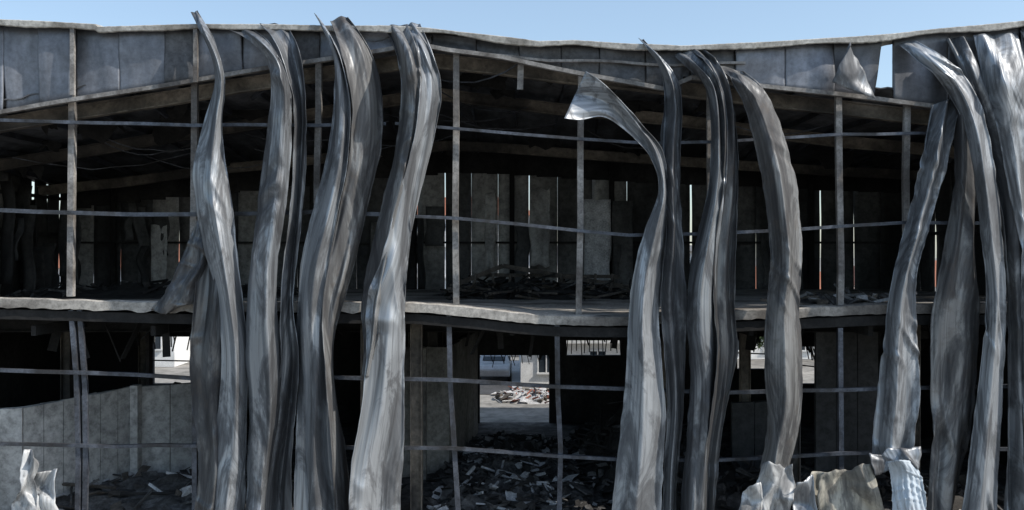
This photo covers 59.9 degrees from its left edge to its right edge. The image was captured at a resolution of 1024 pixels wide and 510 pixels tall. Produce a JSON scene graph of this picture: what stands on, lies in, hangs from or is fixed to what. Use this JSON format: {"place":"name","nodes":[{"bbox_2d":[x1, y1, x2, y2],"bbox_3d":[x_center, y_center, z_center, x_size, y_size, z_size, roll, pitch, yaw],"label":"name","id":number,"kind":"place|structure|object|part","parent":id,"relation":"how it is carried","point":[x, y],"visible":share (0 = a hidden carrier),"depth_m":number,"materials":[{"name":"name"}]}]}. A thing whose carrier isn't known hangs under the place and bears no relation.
{"place":"outdoors","nodes":[
{"label":"outdoors","id":0,"kind":"place"},
{"bbox_2d":[417,215,529,288],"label":"walls","id":1,"kind":"structure","parent":0,"point":[445,255],"depth_m":72.00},
{"bbox_2d":[417,197,529,214],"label":"roof","id":2,"kind":"structure","parent":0,"point":[445,208],"depth_m":73.36,"materials":[{"name":"tile"}]},
{"bbox_2d":[480,355,518,393],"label":"street","id":3,"kind":"structure","parent":0,"point":[487,389],"depth_m":45.90,"materials":[{"name":"grey asphalt"}]},
{"bbox_2d":[480,355,510,380],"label":"parked car","id":4,"kind":"object","parent":3,"relation":"on","point":[499,369],"visible":0.66,"depth_m":47.01,"materials":[{"name":"blue metal"}]},
{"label":"windows","id":5,"kind":"part","parent":4,"relation":"part of","materials":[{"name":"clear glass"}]},
{"bbox_2d":[0,332,1007,465],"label":"ground floor walls","id":6,"kind":"structure","parent":0,"point":[22,350],"depth_m":35.90,"materials":[{"name":"black concrete"}]},
{"bbox_2d":[0,162,1006,297],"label":"wall panels","id":7,"kind":"object","parent":6,"relation":"on","point":[873,265],"visible":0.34,"depth_m":35.95,"materials":[{"name":"black metal"}]},
{"bbox_2d":[0,307,1007,361],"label":"mezzanine soffit","id":8,"kind":"structure","parent":6,"relation":"on","point":[42,321],"depth_m":22.06,"materials":[{"name":"black concrete"}]},
{"bbox_2d":[0,181,802,294],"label":"loose lining sheets","id":9,"kind":"object","parent":8,"relation":"on","point":[38,268],"visible":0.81,"depth_m":34.47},
{"bbox_2d":[0,151,1001,288],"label":"wall framing","id":10,"kind":"object","parent":8,"relation":"on","point":[512,165],"depth_m":35.83,"materials":[{"name":"grey metal"}]},
{"bbox_2d":[0,53,953,195],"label":"rafters","id":11,"kind":"object","parent":10,"relation":"on","point":[236,86],"visible":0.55,"depth_m":27.93,"materials":[{"name":"metal"}]},
{"bbox_2d":[0,54,927,183],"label":"purlins and bracing","id":12,"kind":"object","parent":11,"relation":"attached to","point":[330,100],"visible":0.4,"depth_m":28.71,"materials":[{"name":"metal"}]},
{"bbox_2d":[13,73,901,179],"bbox_3d":[-1.220,-3.799,28.941,31.356,2.820,10.243,0,0,0],"label":"torn roof liner","id":13,"kind":"object","parent":12,"relation":"hanging from","point":[163,135],"visible":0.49,"depth_m":27.18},
{"bbox_2d":[0,34,953,184],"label":"roof sheeting","id":14,"kind":"object","parent":10,"relation":"on","point":[247,145],"visible":0.23,"depth_m":31.03,"materials":[{"name":"black metal"}]},
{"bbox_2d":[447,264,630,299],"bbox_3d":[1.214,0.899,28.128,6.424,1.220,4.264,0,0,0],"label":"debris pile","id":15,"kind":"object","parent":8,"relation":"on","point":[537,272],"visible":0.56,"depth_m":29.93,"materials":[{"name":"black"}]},
{"bbox_2d":[0,289,1007,325],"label":"mezzanine slab","id":16,"kind":"structure","parent":6,"relation":"on","point":[749,305],"depth_m":21.97,"materials":[{"name":"grey concrete"}]},
{"bbox_2d":[1,279,298,298],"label":"mezzanine debris pile","id":17,"kind":"object","parent":16,"relation":"on","point":[137,290],"visible":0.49,"depth_m":29.16,"materials":[{"name":"black"}]},
{"bbox_2d":[66,54,910,314],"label":"facade posts","id":18,"kind":"object","parent":16,"relation":"on","point":[71,198],"visible":0.62,"depth_m":22.18,"materials":[{"name":"metal"}]},
{"bbox_2d":[432,273,630,303],"bbox_3d":[0.917,1.202,29.890,7.537,1.225,6.973,0,0,0],"label":"mezzanine debris pile","id":19,"kind":"object","parent":16,"relation":"on","point":[564,290],"visible":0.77,"depth_m":28.41,"materials":[{"name":"black"}]},
{"bbox_2d":[760,283,916,305],"bbox_3d":[8.616,1.135,23.767,4.229,0.728,2.816,0,0,0],"label":"mezzanine debris pile","id":20,"kind":"object","parent":16,"relation":"on","point":[817,298],"visible":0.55,"depth_m":23.27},
{"bbox_2d":[0,0,1023,257],"label":"sky","id":21,"kind":"structure","parent":0,"point":[664,22],"materials":[{"name":"blue"}]},
{"bbox_2d":[512,361,521,389],"bbox_3d":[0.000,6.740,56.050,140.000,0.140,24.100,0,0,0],"label":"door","id":22,"kind":"structure","parent":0,"point":[516,373],"depth_m":50.05,"materials":[{"name":"metal"}]},
{"bbox_2d":[155,258,936,421],"bbox_3d":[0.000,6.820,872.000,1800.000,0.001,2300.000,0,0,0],"label":"ground","id":23,"kind":"structure","parent":0,"point":[492,410],"depth_m":40.30,"materials":[{"name":"grey concrete"}]},
{"bbox_2d":[11,449,40,509],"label":"crumpled metal sheet","id":24,"kind":"object","parent":23,"relation":"on","point":[27,497],"visible":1,"depth_m":20.94,"materials":[{"name":"silver metal"}]},
{"bbox_2d":[34,469,58,509],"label":"crumpled metal sheet","id":25,"kind":"object","parent":24,"relation":"on","point":[44,482],"visible":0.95,"depth_m":21.08,"materials":[{"name":"silver metal"}]},
{"bbox_2d":[58,268,189,366],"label":"walls","id":26,"kind":"structure","parent":23,"relation":"on","point":[180,351],"depth_m":54.34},
{"bbox_2d":[189,231,221,509],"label":"hanging cladding sheet","id":27,"kind":"object","parent":23,"relation":"on","point":[205,360],"visible":0.63,"depth_m":21.60,"materials":[{"name":"grey metal"}]},
{"bbox_2d":[151,218,206,314],"bbox_3d":[-8.131,0.238,21.776,1.518,2.427,0.626,0,0,0],"label":"torn panel flap","id":28,"kind":"object","parent":27,"relation":"attached to","point":[180,288],"visible":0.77,"depth_m":21.71,"materials":[{"name":"grey metal"}]},
{"bbox_2d":[191,10,247,509],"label":"hanging cladding sheet","id":29,"kind":"object","parent":23,"relation":"on","point":[214,208],"visible":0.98,"depth_m":21.26,"materials":[{"name":"grey metal"}]},
{"bbox_2d":[230,29,291,509],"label":"hanging cladding sheet","id":30,"kind":"object","parent":23,"relation":"on","point":[263,353],"visible":1,"depth_m":21.09,"materials":[{"name":"grey metal"}]},
{"bbox_2d":[260,23,306,509],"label":"hanging cladding sheet","id":31,"kind":"object","parent":23,"relation":"on","point":[279,492],"visible":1,"depth_m":21.56,"materials":[{"name":"grey metal"}]},
{"bbox_2d":[294,13,350,509],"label":"hanging cladding sheet","id":32,"kind":"object","parent":23,"relation":"on","point":[313,484],"visible":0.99,"depth_m":21.15,"materials":[{"name":"grey metal"}]},
{"bbox_2d":[322,16,382,509],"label":"hanging cladding sheet","id":33,"kind":"object","parent":23,"relation":"on","point":[363,78],"visible":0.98,"depth_m":21.33,"materials":[{"name":"grey metal"}]},
{"bbox_2d":[349,22,441,509],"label":"hanging cladding sheet","id":34,"kind":"object","parent":23,"relation":"on","point":[377,460],"visible":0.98,"depth_m":21.22,"materials":[{"name":"grey metal"}]},
{"bbox_2d":[0,118,1007,509],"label":"facade girts","id":35,"kind":"object","parent":23,"relation":"on","point":[80,412],"visible":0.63,"depth_m":21.96,"materials":[{"name":"metal"}]},
{"bbox_2d":[0,26,1023,109],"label":"parapet panels","id":36,"kind":"object","parent":35,"relation":"on","point":[34,60],"visible":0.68,"depth_m":22.12,"materials":[{"name":"grey metal"}]},
{"bbox_2d":[70,28,198,94],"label":"parapet stanchions","id":37,"kind":"object","parent":36,"relation":"attached to","point":[73,58],"visible":1,"depth_m":21.90,"materials":[{"name":"grey metal"}]},
{"bbox_2d":[361,24,421,377],"bbox_3d":[-2.896,-1.357,21.422,1.563,8.676,1.322,0,0,0],"label":"hanging cladding sheet","id":38,"kind":"object","parent":36,"relation":"hanging from","point":[405,48],"visible":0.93,"depth_m":21.17,"materials":[{"name":"grey metal"}]},
{"bbox_2d":[0,44,933,114],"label":"parapet rail","id":39,"kind":"object","parent":36,"relation":"attached to","point":[527,61],"visible":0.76,"depth_m":21.93,"materials":[{"name":"grey metal"}]},
{"bbox_2d":[0,19,1023,50],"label":"parapet flashing","id":40,"kind":"object","parent":36,"relation":"on","point":[885,39],"visible":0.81,"depth_m":21.86,"materials":[{"name":"grey metal"}]},
{"bbox_2d":[720,65,802,468],"bbox_3d":[5.950,0.239,21.434,2.110,9.997,1.042,0,0,12],"label":"hanging cladding sheet","id":41,"kind":"object","parent":36,"relation":"attached to","point":[783,361],"visible":0.96,"depth_m":21.23,"materials":[{"name":"grey metal"}]},
{"bbox_2d":[832,41,875,98],"bbox_3d":[8.341,-4.524,21.675,1.102,1.427,0.266,0,0,0],"label":"torn parapet sheet","id":42,"kind":"object","parent":36,"relation":"attached to","point":[850,74],"visible":1,"depth_m":21.63,"materials":[{"name":"silver metal"}]},
{"bbox_2d":[872,99,957,468],"bbox_3d":[9.865,0.648,21.353,2.264,9.016,0.860,0,0,-10],"label":"hanging cladding sheet","id":43,"kind":"object","parent":36,"relation":"attached to","point":[897,405],"visible":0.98,"depth_m":21.34,"materials":[{"name":"grey metal"}]},
{"bbox_2d":[491,386,548,403],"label":"yard rubble","id":44,"kind":"object","parent":23,"relation":"on","point":[534,395],"visible":0.8,"depth_m":41.52,"materials":[{"name":"grey concrete"}]},
{"bbox_2d":[519,251,691,383],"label":"walls","id":45,"kind":"structure","parent":23,"relation":"on","point":[528,373],"depth_m":46.00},
{"bbox_2d":[537,340,619,373],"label":"frames","id":46,"kind":"structure","parent":45,"relation":"attached to","point":[578,341],"depth_m":45.68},
{"bbox_2d":[539,351,604,371],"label":"windows","id":47,"kind":"structure","parent":46,"relation":"in","point":[542,365],"depth_m":45.96,"materials":[{"name":"grey glass"}]},
{"bbox_2d":[564,72,667,509],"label":"hanging cladding sheet","id":48,"kind":"object","parent":23,"relation":"on","point":[638,483],"visible":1,"depth_m":21.17,"materials":[{"name":"grey metal"}]},
{"bbox_2d":[639,38,686,509],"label":"hanging cladding sheet","id":49,"kind":"object","parent":23,"relation":"on","point":[673,296],"visible":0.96,"depth_m":21.57,"materials":[{"name":"grey metal"}]},
{"bbox_2d":[674,50,727,509],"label":"hanging cladding sheet","id":50,"kind":"object","parent":23,"relation":"on","point":[701,335],"visible":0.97,"depth_m":21.19,"materials":[{"name":"grey metal"}]},
{"bbox_2d":[691,49,738,509],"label":"hanging cladding sheet","id":51,"kind":"object","parent":23,"relation":"on","point":[724,290],"visible":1,"depth_m":21.52,"materials":[{"name":"grey metal"}]},
{"bbox_2d":[739,482,762,509],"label":"crumpled metal sheet","id":52,"kind":"object","parent":23,"relation":"on","point":[751,498],"visible":1,"depth_m":20.54,"materials":[{"name":"silver metal"}]},
{"bbox_2d":[755,337,763,349],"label":"street tree","id":53,"kind":"object","parent":23,"relation":"on","point":[761,343],"visible":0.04,"depth_m":50.60,"materials":[{"name":"green plant"}]},
{"bbox_2d":[737,341,813,358],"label":"walls","id":54,"kind":"structure","parent":23,"relation":"on","point":[761,356],"depth_m":58.00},
{"bbox_2d":[756,461,795,509],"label":"crumpled metal sheet","id":55,"kind":"object","parent":23,"relation":"on","point":[777,481],"visible":0.82,"depth_m":20.85,"materials":[{"name":"silver metal"}]},
{"bbox_2d":[792,474,816,509],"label":"crumpled metal sheet","id":56,"kind":"object","parent":23,"relation":"on","point":[804,495],"visible":1,"depth_m":20.86,"materials":[{"name":"silver metal"}]},
{"bbox_2d":[810,471,825,509],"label":"crumpled metal sheet","id":57,"kind":"object","parent":23,"relation":"on","point":[816,474],"visible":0.22,"depth_m":21.35,"materials":[{"name":"grey metal"}]},
{"bbox_2d":[817,463,884,509],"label":"crumpled metal sheet","id":58,"kind":"object","parent":23,"relation":"on","point":[856,488],"visible":1,"depth_m":21.09,"materials":[{"name":"grey metal"}]},
{"bbox_2d":[888,460,926,509],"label":"crumpled metal sheet","id":59,"kind":"object","parent":23,"relation":"on","point":[908,491],"visible":1,"depth_m":20.71,"materials":[{"name":"silver metal"}]},
{"bbox_2d":[869,446,921,475],"bbox_3d":[9.058,4.858,20.921,1.274,0.641,0.359,0,0,0],"label":"crumpled metal sheet","id":60,"kind":"object","parent":59,"relation":"on","point":[879,463],"visible":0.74,"depth_m":21.01,"materials":[{"name":"silver metal"}]},
{"bbox_2d":[926,101,979,509],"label":"hanging cladding sheet","id":61,"kind":"object","parent":23,"relation":"on","point":[954,333],"visible":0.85,"depth_m":21.55,"materials":[{"name":"grey metal"}]},
{"bbox_2d":[899,41,1006,509],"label":"hanging cladding sheet","id":62,"kind":"object","parent":23,"relation":"on","point":[981,490],"visible":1,"depth_m":21.24,"materials":[{"name":"grey metal"}]},
{"bbox_2d":[946,36,1023,509],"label":"hanging cladding sheet","id":63,"kind":"object","parent":23,"relation":"on","point":[966,60],"visible":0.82,"depth_m":21.61,"materials":[{"name":"grey metal"}]},
{"bbox_2d":[973,33,1023,414],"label":"hanging cladding sheet","id":64,"kind":"object","parent":23,"relation":"on","point":[1001,59],"visible":1,"depth_m":21.36,"materials":[{"name":"grey metal"}]},
{"bbox_2d":[245,422,1006,509],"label":"factory floor","id":65,"kind":"structure","parent":0,"point":[547,429],"depth_m":33.09,"materials":[{"name":"grey concrete"}]},
{"bbox_2d":[0,382,198,509],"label":"concrete partition wall","id":66,"kind":"structure","parent":65,"relation":"on","point":[142,414],"depth_m":25.24,"materials":[{"name":"grey concrete"}]},
{"bbox_2d":[55,465,407,509],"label":"fire debris pile","id":67,"kind":"object","parent":65,"relation":"on","point":[143,488],"visible":0.28,"depth_m":23.95,"materials":[{"name":"brown wood"}]},
{"bbox_2d":[173,382,294,452],"bbox_3d":[-12.982,5.735,32.435,9.103,2.632,6.879,0,0,0],"label":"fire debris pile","id":68,"kind":"object","parent":65,"relation":"on","point":[247,420],"visible":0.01,"depth_m":32.37,"materials":[{"name":"grey wood"}]},
{"bbox_2d":[402,332,477,479],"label":"plaster partition wall","id":69,"kind":"structure","parent":65,"relation":"on","point":[436,423],"depth_m":27.89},
{"bbox_2d":[60,324,920,509],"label":"steel columns","id":70,"kind":"structure","parent":65,"relation":"on","point":[415,339],"depth_m":23.18,"materials":[{"name":"black metal"}]},
{"bbox_2d":[423,430,612,509],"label":"fire debris pile","id":71,"kind":"object","parent":65,"relation":"on","point":[492,481],"visible":0.77,"depth_m":25.36,"materials":[{"name":"brown wood"}]},
{"bbox_2d":[563,401,748,509],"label":"fire debris pile","id":72,"kind":"object","parent":65,"relation":"on","point":[602,438],"visible":0.41,"depth_m":26.79,"materials":[{"name":"brown wood"}]},
{"bbox_2d":[731,332,877,471],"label":"sooty partition wall","id":73,"kind":"structure","parent":65,"relation":"on","point":[749,419],"depth_m":25.40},
{"bbox_2d":[718,458,1004,509],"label":"fire debris pile","id":74,"kind":"object","parent":65,"relation":"on","point":[883,480],"visible":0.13,"depth_m":24.42,"materials":[{"name":"grey wood"}]},
{"bbox_2d":[854,260,935,286],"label":"roof","id":75,"kind":"structure","parent":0,"point":[935,274],"depth_m":64.71,"materials":[{"name":"tile"}]},
{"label":"frames","id":76,"kind":"object","parent":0,"visible":0},
{"bbox_2d":[120,281,160,348],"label":"windows","id":77,"kind":"structure","parent":76,"relation":"in","point":[158,342],"depth_m":53.96,"materials":[{"name":"grey glass"}]}
]}

